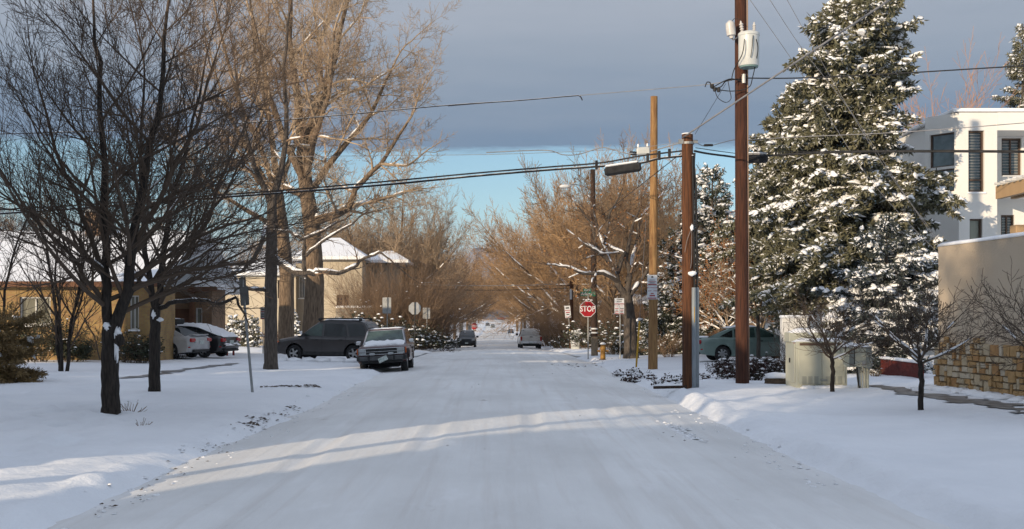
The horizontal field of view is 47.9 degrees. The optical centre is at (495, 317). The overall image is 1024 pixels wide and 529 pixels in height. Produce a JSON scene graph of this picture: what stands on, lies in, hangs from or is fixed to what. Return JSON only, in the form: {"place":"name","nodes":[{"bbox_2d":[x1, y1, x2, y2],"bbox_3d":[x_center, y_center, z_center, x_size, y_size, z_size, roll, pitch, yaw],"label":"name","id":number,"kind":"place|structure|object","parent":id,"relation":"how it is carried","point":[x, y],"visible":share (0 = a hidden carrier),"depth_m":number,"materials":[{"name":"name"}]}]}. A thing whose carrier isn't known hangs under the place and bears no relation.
{"place":"outdoors","nodes":[
{"label":"outdoors","id":0,"kind":"place"},
{"bbox_2d":[121,363,237,377],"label":"path","id":1,"kind":"structure","parent":0,"point":[163,372],"depth_m":39.04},
{"bbox_2d":[0,95,582,133],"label":"power wire","id":2,"kind":"object","parent":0,"point":[384,110],"visible":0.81,"depth_m":34.48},
{"bbox_2d":[47,320,950,528],"bbox_3d":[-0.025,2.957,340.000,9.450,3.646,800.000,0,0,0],"label":"road","id":3,"kind":"structure","parent":0,"point":[494,430],"depth_m":14.51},
{"bbox_2d":[61,382,371,528],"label":"snow clods","id":4,"kind":"object","parent":3,"relation":"on","point":[105,506],"visible":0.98,"depth_m":14.68,"materials":[{"name":"white"}]},
{"bbox_2d":[455,329,478,347],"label":"parked car","id":5,"kind":"object","parent":3,"relation":"on","point":[469,338],"visible":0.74,"depth_m":112.41,"materials":[{"name":"black paint"}]},
{"bbox_2d":[516,328,541,348],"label":"van","id":6,"kind":"object","parent":3,"relation":"on","point":[525,338],"visible":0.99,"depth_m":105.48,"materials":[{"name":"white paint"}]},
{"bbox_2d":[656,420,707,442],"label":"snow clods","id":7,"kind":"object","parent":3,"relation":"on","point":[683,430],"visible":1,"depth_m":19.64,"materials":[{"name":"white"}]},
{"bbox_2d":[613,375,851,488],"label":"snow clods","id":8,"kind":"object","parent":3,"relation":"on","point":[808,482],"visible":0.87,"depth_m":17.30,"materials":[{"name":"white"}]},
{"bbox_2d":[0,320,1023,528],"bbox_3d":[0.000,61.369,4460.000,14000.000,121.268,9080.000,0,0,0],"label":"ground","id":9,"kind":"structure","parent":0,"point":[65,443],"depth_m":19.31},
{"bbox_2d":[0,300,54,383],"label":"juniper","id":10,"kind":"object","parent":9,"relation":"on","point":[15,352],"visible":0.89,"depth_m":31.61,"materials":[{"name":"green plant"}]},
{"bbox_2d":[0,186,71,230],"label":"bare tree","id":11,"kind":"object","parent":9,"relation":"on","point":[15,223],"visible":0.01,"depth_m":94.20,"materials":[{"name":"brown plant"}]},
{"bbox_2d":[0,129,74,344],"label":"bare tree","id":12,"kind":"object","parent":9,"relation":"on","point":[11,262],"visible":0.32,"depth_m":40.40,"materials":[{"name":"brown plant"}]},
{"bbox_2d":[16,309,78,361],"bbox_3d":[-17.509,0.719,44.573,2.576,2.127,2.297,0,0,-20],"label":"shrub","id":13,"kind":"object","parent":9,"relation":"on","point":[51,342],"visible":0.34,"depth_m":44.42,"materials":[{"name":"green plant"}]},
{"bbox_2d":[53,336,95,361],"bbox_3d":[-16.423,1.238,44.806,1.593,1.098,1.663,0,0,-24],"label":"shrub","id":14,"kind":"object","parent":9,"relation":"on","point":[81,351],"visible":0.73,"depth_m":44.63,"materials":[{"name":"green plant"}]},
{"bbox_2d":[0,123,158,370],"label":"bare tree","id":15,"kind":"object","parent":9,"relation":"on","point":[57,327],"visible":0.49,"depth_m":38.48,"materials":[{"name":"brown plant"}]},
{"bbox_2d":[0,209,239,360],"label":"brick house","id":16,"kind":"structure","parent":9,"relation":"on","point":[139,317],"depth_m":47.12,"materials":[{"name":"brown brick"}]},
{"bbox_2d":[21,297,50,326],"bbox_3d":[-18.400,-0.246,46.050,1.327,1.194,0.220,0,0,0],"label":"window","id":17,"kind":"structure","parent":16,"relation":"in","point":[32,303],"depth_m":46.12,"materials":[{"name":"white glass"}]},
{"bbox_2d":[128,296,139,330],"bbox_3d":[-14.439,-0.182,46.050,0.458,1.424,0.220,0,0,0],"label":"window","id":18,"kind":"structure","parent":16,"relation":"in","point":[134,314],"depth_m":46.12,"materials":[{"name":"grey glass"}]},
{"bbox_2d":[91,326,161,362],"bbox_3d":[-14.322,1.062,44.759,2.471,1.531,1.640,0,0,14],"label":"shrub","id":19,"kind":"object","parent":9,"relation":"on","point":[124,350],"visible":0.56,"depth_m":44.67,"materials":[{"name":"green plant"}]},
{"bbox_2d":[119,333,166,362],"bbox_3d":[-13.807,1.205,45.011,1.833,1.579,1.702,0,0,33],"label":"shrub","id":20,"kind":"object","parent":9,"relation":"on","point":[145,355],"visible":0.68,"depth_m":44.70,"materials":[{"name":"green plant"}]},
{"bbox_2d":[0,0,352,414],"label":"bare tree","id":21,"kind":"object","parent":9,"relation":"on","point":[113,338],"visible":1,"depth_m":21.67,"materials":[{"name":"brown plant"}]},
{"bbox_2d":[173,318,211,358],"bbox_3d":[-14.875,0.867,50.362,4.570,1.764,2.140,0,0,16],"label":"parked car","id":22,"kind":"object","parent":9,"relation":"on","point":[189,343],"visible":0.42,"depth_m":49.35,"materials":[{"name":"silver metal"}]},
{"bbox_2d":[13,0,377,391],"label":"bare tree","id":23,"kind":"object","parent":9,"relation":"on","point":[156,308],"visible":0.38,"depth_m":28.26,"materials":[{"name":"brown plant"}]},
{"bbox_2d":[177,323,240,357],"bbox_3d":[-14.073,0.992,52.698,4.678,1.584,2.140,0,0,16],"label":"parked car","id":24,"kind":"object","parent":9,"relation":"on","point":[223,342],"visible":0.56,"depth_m":51.81,"materials":[{"name":"black paint"}]},
{"bbox_2d":[234,318,250,346],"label":"cypress","id":25,"kind":"object","parent":9,"relation":"on","point":[240,331],"visible":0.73,"depth_m":76.77,"materials":[{"name":"green plant"}]},
{"bbox_2d":[239,276,253,391],"bbox_3d":[-6.176,0.451,28.398,0.386,2.959,0.230,0,0,-29],"label":"road sign","id":26,"kind":"object","parent":9,"relation":"on","point":[244,298],"visible":0.83,"depth_m":28.37,"materials":[{"name":"metal"}]},
{"bbox_2d":[243,315,261,346],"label":"cypress","id":27,"kind":"object","parent":9,"relation":"on","point":[256,341],"visible":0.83,"depth_m":76.82,"materials":[{"name":"green plant"}]},
{"bbox_2d":[136,0,407,353],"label":"bare tree","id":28,"kind":"object","parent":9,"relation":"on","point":[286,314],"visible":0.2,"depth_m":65.69,"materials":[{"name":"beige plant"}]},
{"bbox_2d":[201,0,423,369],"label":"bare tree","id":29,"kind":"object","parent":9,"relation":"on","point":[269,288],"visible":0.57,"depth_m":40.59,"materials":[{"name":"brown plant"}]},
{"bbox_2d":[225,238,412,337],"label":"stucco house","id":30,"kind":"structure","parent":9,"relation":"on","point":[299,290],"depth_m":86.00,"materials":[{"name":"paint"}]},
{"bbox_2d":[240,159,404,264],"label":"bare tree","id":31,"kind":"object","parent":9,"relation":"on","point":[372,235],"visible":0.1,"depth_m":94.02,"materials":[{"name":"beige plant"}]},
{"bbox_2d":[277,318,378,362],"bbox_3d":[-6.950,0.911,48.481,4.562,1.835,2.430,0,0,14],"label":"parked car","id":32,"kind":"object","parent":9,"relation":"on","point":[334,336],"visible":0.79,"depth_m":47.75,"materials":[{"name":"grey paint"}]},
{"bbox_2d":[195,0,460,332],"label":"bare tree","id":33,"kind":"object","parent":9,"relation":"on","point":[314,302],"visible":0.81,"depth_m":56.52,"materials":[{"name":"beige plant"}]},
{"bbox_2d":[288,136,472,316],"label":"bare tree","id":34,"kind":"object","parent":9,"relation":"on","point":[428,244],"visible":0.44,"depth_m":93.60,"materials":[{"name":"beige plant"}]},
{"bbox_2d":[298,248,468,348],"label":"thicket","id":35,"kind":"object","parent":9,"relation":"on","point":[376,308],"visible":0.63,"depth_m":81.09,"materials":[{"name":"brown"}]},
{"bbox_2d":[356,326,413,370],"bbox_3d":[-4.168,1.198,43.920,2.180,1.720,4.320,-3,0,0],"label":"parked car","id":36,"kind":"object","parent":9,"relation":"on","point":[386,347],"visible":0.94,"depth_m":42.49,"materials":[{"name":"grey paint"}]},
{"bbox_2d":[328,162,481,301],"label":"bare tree","id":37,"kind":"object","parent":9,"relation":"on","point":[409,231],"visible":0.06,"depth_m":99.33,"materials":[{"name":"beige plant"}]},
{"bbox_2d":[376,315,436,347],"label":"hedge plant","id":38,"kind":"object","parent":9,"relation":"on","point":[411,330],"visible":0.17,"depth_m":76.46,"materials":[{"name":"green plant"}]},
{"bbox_2d":[295,231,518,348],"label":"thicket","id":39,"kind":"object","parent":9,"relation":"on","point":[445,321],"visible":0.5,"depth_m":83.23,"materials":[{"name":"brown"}]},
{"bbox_2d":[379,318,448,349],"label":"hedge plant","id":40,"kind":"object","parent":9,"relation":"on","point":[432,336],"visible":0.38,"depth_m":77.97,"materials":[{"name":"green plant"}]},
{"bbox_2d":[405,325,450,350],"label":"hedge plant","id":41,"kind":"object","parent":9,"relation":"on","point":[441,343],"visible":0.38,"depth_m":78.20,"materials":[{"name":"green plant"}]},
{"bbox_2d":[403,202,474,318],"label":"bare tree","id":42,"kind":"object","parent":9,"relation":"on","point":[459,269],"visible":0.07,"depth_m":126.59,"materials":[{"name":"beige plant"}]},
{"bbox_2d":[403,224,482,310],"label":"bare tree","id":43,"kind":"object","parent":9,"relation":"on","point":[477,262],"visible":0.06,"depth_m":137.94,"materials":[{"name":"brown plant"}]},
{"bbox_2d":[402,264,487,339],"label":"thicket","id":44,"kind":"object","parent":9,"relation":"on","point":[470,298],"visible":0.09,"depth_m":93.00,"materials":[{"name":"brown"}]},
{"bbox_2d":[437,227,503,311],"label":"bare tree","id":45,"kind":"object","parent":9,"relation":"on","point":[474,287],"visible":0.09,"depth_m":158.67,"materials":[{"name":"beige plant"}]},
{"bbox_2d":[446,246,501,335],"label":"bare tree","id":46,"kind":"object","parent":9,"relation":"on","point":[478,312],"visible":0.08,"depth_m":182.33,"materials":[{"name":"brown plant"}]},
{"bbox_2d":[458,255,508,333],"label":"bare tree","id":47,"kind":"object","parent":9,"relation":"on","point":[486,314],"visible":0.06,"depth_m":241.92,"materials":[{"name":"brown plant"}]},
{"bbox_2d":[452,200,560,341],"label":"bare tree","id":48,"kind":"object","parent":9,"relation":"on","point":[521,300],"visible":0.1,"depth_m":161.93,"materials":[{"name":"beige plant"}]},
{"bbox_2d":[483,244,536,334],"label":"bare tree","id":49,"kind":"object","parent":9,"relation":"on","point":[506,308],"visible":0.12,"depth_m":239.50,"materials":[{"name":"beige plant"}]},
{"bbox_2d":[491,175,580,328],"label":"bare tree","id":50,"kind":"object","parent":9,"relation":"on","point":[535,296],"visible":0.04,"depth_m":146.27,"materials":[{"name":"brown plant"}]},
{"bbox_2d":[462,167,612,332],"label":"bare tree","id":51,"kind":"object","parent":9,"relation":"on","point":[502,259],"visible":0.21,"depth_m":129.38,"materials":[{"name":"beige plant"}]},
{"bbox_2d":[510,299,577,345],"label":"thicket","id":52,"kind":"object","parent":9,"relation":"on","point":[531,324],"visible":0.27,"depth_m":115.36,"materials":[{"name":"brown"}]},
{"bbox_2d":[555,279,588,348],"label":"utility pole","id":53,"kind":"object","parent":9,"relation":"on","point":[571,302],"visible":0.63,"depth_m":87.87,"materials":[{"name":"brown"}]},
{"bbox_2d":[512,287,636,347],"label":"thicket","id":54,"kind":"object","parent":9,"relation":"on","point":[554,333],"visible":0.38,"depth_m":97.33,"materials":[{"name":"brown"}]},
{"bbox_2d":[545,325,608,348],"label":"hedge plant","id":55,"kind":"object","parent":9,"relation":"on","point":[560,340],"visible":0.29,"depth_m":91.69,"materials":[{"name":"green plant"}]},
{"bbox_2d":[559,169,597,355],"bbox_3d":[4.149,-2.626,57.292,2.182,9.638,0.392,0,0,-29],"label":"utility pole","id":56,"kind":"object","parent":9,"relation":"on","point":[594,342],"visible":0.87,"depth_m":57.63,"materials":[{"name":"brown wood"}]},
{"bbox_2d":[460,128,711,328],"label":"bare tree","id":57,"kind":"object","parent":9,"relation":"on","point":[536,268],"visible":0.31,"depth_m":102.03,"materials":[{"name":"beige plant"}]},
{"bbox_2d":[580,289,595,358],"bbox_3d":[4.350,0.343,54.726,0.754,3.466,0.137,0,0,0],"label":"stop sign","id":58,"kind":"object","parent":9,"relation":"on","point":[589,309],"visible":0.72,"depth_m":54.68,"materials":[{"name":"metal"}]},
{"bbox_2d":[519,150,661,306],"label":"bare tree","id":59,"kind":"object","parent":9,"relation":"on","point":[564,221],"visible":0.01,"depth_m":117.42,"materials":[{"name":"beige plant"}]},
{"bbox_2d":[560,313,623,348],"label":"hedge plant","id":60,"kind":"object","parent":9,"relation":"on","point":[602,329],"visible":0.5,"depth_m":79.71,"materials":[{"name":"green plant"}]},
{"bbox_2d":[544,279,644,347],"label":"thicket","id":61,"kind":"object","parent":9,"relation":"on","point":[576,318],"visible":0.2,"depth_m":91.46,"materials":[{"name":"brown"}]},
{"bbox_2d":[517,128,699,344],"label":"bare tree","id":62,"kind":"object","parent":9,"relation":"on","point":[637,271],"visible":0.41,"depth_m":83.57,"materials":[{"name":"beige plant"}]},
{"bbox_2d":[510,133,711,358],"bbox_3d":[5.092,-3.327,53.793,9.971,10.773,5.964,0,0,-12],"label":"bare tree","id":63,"kind":"object","parent":9,"relation":"on","point":[627,292],"visible":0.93,"depth_m":53.20,"materials":[{"name":"brown plant"}]},
{"bbox_2d":[615,298,623,358],"bbox_3d":[5.598,0.529,52.337,0.436,2.862,0.087,0,0,0],"label":"parking sign","id":64,"kind":"object","parent":9,"relation":"on","point":[619,309],"visible":1,"depth_m":52.30,"materials":[{"name":"metal"}]},
{"bbox_2d":[562,287,680,345],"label":"thicket","id":65,"kind":"object","parent":9,"relation":"on","point":[641,315],"visible":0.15,"depth_m":83.05,"materials":[{"name":"brown"}]},
{"bbox_2d":[562,127,726,296],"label":"bare tree","id":66,"kind":"object","parent":9,"relation":"on","point":[676,225],"visible":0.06,"depth_m":93.28,"materials":[{"name":"beige plant"}]},
{"bbox_2d":[647,96,657,368],"bbox_3d":[5.567,-2.890,41.138,0.417,10.040,0.374,0,0,0],"label":"utility pole","id":67,"kind":"object","parent":9,"relation":"on","point":[652,287],"visible":0.99,"depth_m":41.02,"materials":[{"name":"brown"}]},
{"bbox_2d":[658,328,681,356],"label":"shrub","id":68,"kind":"object","parent":9,"relation":"on","point":[673,350],"visible":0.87,"depth_m":53.20,"materials":[{"name":"plant"}]},
{"bbox_2d":[636,223,707,355],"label":"spruce tree","id":69,"kind":"object","parent":9,"relation":"on","point":[664,300],"visible":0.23,"depth_m":59.62,"materials":[{"name":"green plant"}]},
{"bbox_2d":[678,132,698,388],"bbox_3d":[4.979,-1.338,29.751,0.452,6.910,0.408,0,0,41],"label":"utility pole","id":70,"kind":"object","parent":9,"relation":"on","point":[690,333],"visible":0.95,"depth_m":29.66,"materials":[{"name":"brown wood"}]},
{"bbox_2d":[4,142,677,159],"bbox_3d":[-5.997,-4.733,34.208,23.010,0.703,0.767,0,0,16],"label":"television cable","id":71,"kind":"object","parent":70,"relation":"attached to","point":[642,150],"visible":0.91,"depth_m":31.60,"materials":[{"name":"rubber"}]},
{"bbox_2d":[0,149,681,214],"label":"telephone cable","id":72,"kind":"object","parent":70,"relation":"attached to","point":[622,168],"visible":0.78,"depth_m":31.23,"materials":[{"name":"black plastic"}]},
{"bbox_2d":[682,0,890,137],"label":"guy wire","id":73,"kind":"object","parent":70,"relation":"attached to","point":[828,40],"visible":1,"depth_m":24.00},
{"bbox_2d":[694,147,1023,162],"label":"telephone cable","id":74,"kind":"object","parent":70,"relation":"attached to","point":[758,157],"visible":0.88,"depth_m":31.20,"materials":[{"name":"black plastic"}]},
{"bbox_2d":[694,122,1023,146],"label":"television cable","id":75,"kind":"object","parent":70,"relation":"attached to","point":[706,145],"visible":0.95,"depth_m":30.77,"materials":[{"name":"rubber"}]},
{"bbox_2d":[661,163,734,345],"bbox_3d":[10.892,-2.843,58.072,5.079,10.099,4.642,0,0,-24],"label":"spruce tree","id":76,"kind":"object","parent":9,"relation":"on","point":[721,211],"visible":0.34,"depth_m":57.70,"materials":[{"name":"green plant"}]},
{"bbox_2d":[658,233,777,330],"bbox_3d":[11.495,-1.160,54.916,7.563,6.013,5.859,0,0,0],"label":"oak tree","id":77,"kind":"object","parent":9,"relation":"on","point":[722,323],"visible":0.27,"depth_m":54.78,"materials":[{"name":"brown plant"}]},
{"bbox_2d":[704,354,734,377],"bbox_3d":[7.014,1.456,34.526,1.307,0.835,1.309,0,0,-28],"label":"shrub","id":78,"kind":"object","parent":9,"relation":"on","point":[723,368],"visible":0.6,"depth_m":34.29,"materials":[{"name":"red plant"}]},
{"bbox_2d":[705,0,759,383],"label":"utility pole","id":79,"kind":"object","parent":9,"relation":"on","point":[746,49],"visible":0.99,"depth_m":30.80,"materials":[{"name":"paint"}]},
{"bbox_2d":[750,0,937,252],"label":"service wire","id":80,"kind":"object","parent":79,"relation":"attached to","point":[838,132],"visible":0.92,"depth_m":32.46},
{"bbox_2d":[746,65,1023,78],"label":"power wire","id":81,"kind":"object","parent":79,"relation":"attached to","point":[888,73],"visible":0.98,"depth_m":30.25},
{"bbox_2d":[699,325,779,360],"bbox_3d":[10.350,1.013,47.000,4.570,1.493,2.140,0,0,-2],"label":"parked car","id":82,"kind":"object","parent":9,"relation":"on","point":[720,342],"visible":0.47,"depth_m":46.14,"materials":[{"name":"green paint"}]},
{"bbox_2d":[675,209,817,329],"bbox_3d":[11.886,-1.627,52.330,7.254,6.921,6.625,0,0,43],"label":"oak tree","id":83,"kind":"object","parent":9,"relation":"on","point":[763,320],"visible":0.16,"depth_m":52.45,"materials":[{"name":"brown plant"}]},
{"bbox_2d":[730,360,765,380],"bbox_3d":[7.127,1.538,32.662,1.055,0.696,1.095,0,0,0],"label":"shrub","id":84,"kind":"object","parent":9,"relation":"on","point":[754,374],"visible":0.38,"depth_m":32.50,"materials":[{"name":"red plant"}]},
{"bbox_2d":[708,76,826,320],"bbox_3d":[12.915,-4.269,50.629,7.078,12.514,7.323,0,0,0],"label":"spruce tree","id":85,"kind":"object","parent":9,"relation":"on","point":[759,172],"visible":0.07,"depth_m":49.87,"materials":[{"name":"green plant"}]},
{"bbox_2d":[749,353,785,375],"bbox_3d":[8.232,1.482,34.899,1.711,0.919,1.170,0,0,0],"label":"shrub","id":86,"kind":"object","parent":9,"relation":"on","point":[769,366],"visible":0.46,"depth_m":34.64,"materials":[{"name":"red plant"}]},
{"bbox_2d":[749,273,791,360],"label":"bare tree","id":87,"kind":"object","parent":9,"relation":"on","point":[758,347],"visible":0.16,"depth_m":45.55,"materials":[{"name":"brown plant"}]},
{"bbox_2d":[762,372,785,383],"bbox_3d":[7.462,1.659,30.600,0.800,0.450,0.546,0,0,0],"label":"boulder","id":88,"kind":"object","parent":9,"relation":"on","point":[775,378],"visible":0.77,"depth_m":30.41,"materials":[{"name":"brown"}]},
{"bbox_2d":[765,318,797,372],"bbox_3d":[8.448,0.905,33.126,1.305,1.849,1.537,0,0,-28],"label":"shrub","id":89,"kind":"object","parent":9,"relation":"on","point":[783,355],"visible":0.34,"depth_m":33.21,"materials":[{"name":"brown plant"}]},
{"bbox_2d":[779,315,807,359],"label":"wall","id":90,"kind":"structure","parent":9,"relation":"on","point":[783,319],"depth_m":38.02,"materials":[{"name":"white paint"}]},
{"bbox_2d":[784,328,851,388],"bbox_3d":[8.188,1.023,29.206,1.482,1.543,1.290,0,0,-1],"label":"utility cabinet","id":91,"kind":"object","parent":9,"relation":"on","point":[810,369],"visible":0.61,"depth_m":28.83,"materials":[{"name":"metal"}]},
{"bbox_2d":[716,0,968,339],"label":"spruce tree","id":92,"kind":"object","parent":9,"relation":"on","point":[839,199],"visible":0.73,"depth_m":42.18,"materials":[{"name":"green plant"}]},
{"bbox_2d":[778,283,906,391],"bbox_3d":[8.022,0.552,27.247,3.018,2.755,2.412,0,0,-41],"label":"bare tree","id":93,"kind":"object","parent":9,"relation":"on","point":[823,336],"visible":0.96,"depth_m":27.38,"materials":[{"name":"brown plant"}]},
{"bbox_2d":[842,343,872,387],"bbox_3d":[8.880,1.194,28.351,0.747,1.168,0.389,0,0,-8],"label":"meter box","id":94,"kind":"object","parent":9,"relation":"on","point":[862,380],"visible":0.68,"depth_m":28.20,"materials":[{"name":"paint"}]},
{"bbox_2d":[811,211,937,373],"bbox_3d":[11.981,-0.304,36.385,5.083,6.169,4.920,0,0,39],"label":"spruce tree","id":95,"kind":"object","parent":9,"relation":"on","point":[878,248],"visible":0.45,"depth_m":35.85,"materials":[{"name":"green plant"}]},
{"bbox_2d":[879,356,926,377],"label":"retaining wall","id":96,"kind":"structure","parent":9,"relation":"on","point":[903,367],"depth_m":32.76,"materials":[{"name":"red"}]},
{"bbox_2d":[826,250,1000,409],"bbox_3d":[8.161,0.276,21.901,2.859,3.299,2.860,0,0,-25],"label":"bare tree","id":97,"kind":"object","parent":9,"relation":"on","point":[918,356],"visible":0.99,"depth_m":21.86,"materials":[{"name":"brown plant"}]},
{"bbox_2d":[890,108,1023,354],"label":"white house","id":98,"kind":"structure","parent":9,"relation":"on","point":[987,213],"depth_m":46.11,"materials":[{"name":"paint"}]},
{"bbox_2d":[931,132,953,167],"bbox_3d":[18.105,-6.770,46.584,0.100,1.351,1.100,0,0,-37],"label":"window","id":99,"kind":"structure","parent":98,"relation":"in","point":[945,141],"depth_m":46.64,"materials":[{"name":"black glass"}]},
{"bbox_2d":[970,219,980,238],"bbox_3d":[19.127,-3.213,46.096,0.505,1.479,0.140,0,0,0],"label":"window","id":100,"kind":"structure","parent":98,"relation":"in","point":[975,224],"depth_m":46.11,"materials":[{"name":"black glass"}]},
{"bbox_2d":[967,131,985,193],"bbox_3d":[19.140,-6.212,46.010,0.733,2.518,0.340,0,0,0],"label":"window","id":101,"kind":"structure","parent":98,"relation":"in","point":[975,138],"depth_m":46.10,"materials":[{"name":"black glass"}]},
{"bbox_2d":[1001,215,1012,234],"bbox_3d":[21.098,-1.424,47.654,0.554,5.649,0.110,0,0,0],"label":"window","id":102,"kind":"structure","parent":98,"relation":"in","point":[1006,220],"depth_m":47.64,"materials":[{"name":"black glass"}]},
{"bbox_2d":[1002,138,1019,175],"bbox_3d":[21.256,-6.637,47.654,0.818,1.557,0.110,0,0,0],"label":"window","id":103,"kind":"structure","parent":98,"relation":"in","point":[1010,161],"depth_m":47.65,"materials":[{"name":"black glass"}]},
{"bbox_2d":[896,26,1023,131],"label":"bare tree","id":104,"kind":"object","parent":9,"relation":"on","point":[960,99],"visible":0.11,"depth_m":60.63,"materials":[{"name":"beige plant"}]},
{"bbox_2d":[910,232,1023,402],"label":"stone wall","id":105,"kind":"structure","parent":9,"relation":"on","point":[968,260],"depth_m":25.46,"materials":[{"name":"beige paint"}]},
{"bbox_2d":[955,256,1023,384],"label":"bare tree","id":106,"kind":"object","parent":9,"relation":"on","point":[1013,329],"visible":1,"depth_m":19.70,"materials":[{"name":"brown plant"}]},
{"bbox_2d":[990,23,1023,107],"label":"spruce tree","id":107,"kind":"object","parent":9,"relation":"on","point":[1015,73],"visible":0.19,"depth_m":63.92,"materials":[{"name":"green plant"}]},
{"bbox_2d":[994,175,1023,233],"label":"building","id":108,"kind":"structure","parent":9,"relation":"on","point":[1013,188],"depth_m":33.40,"materials":[{"name":"beige paint"}]},
{"bbox_2d":[0,0,1023,262],"label":"sky","id":109,"kind":"structure","parent":0,"point":[497,50],"materials":[{"name":"blue"}]},
{"bbox_2d":[869,385,1023,412],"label":"path","id":110,"kind":"structure","parent":0,"point":[959,399],"depth_m":23.82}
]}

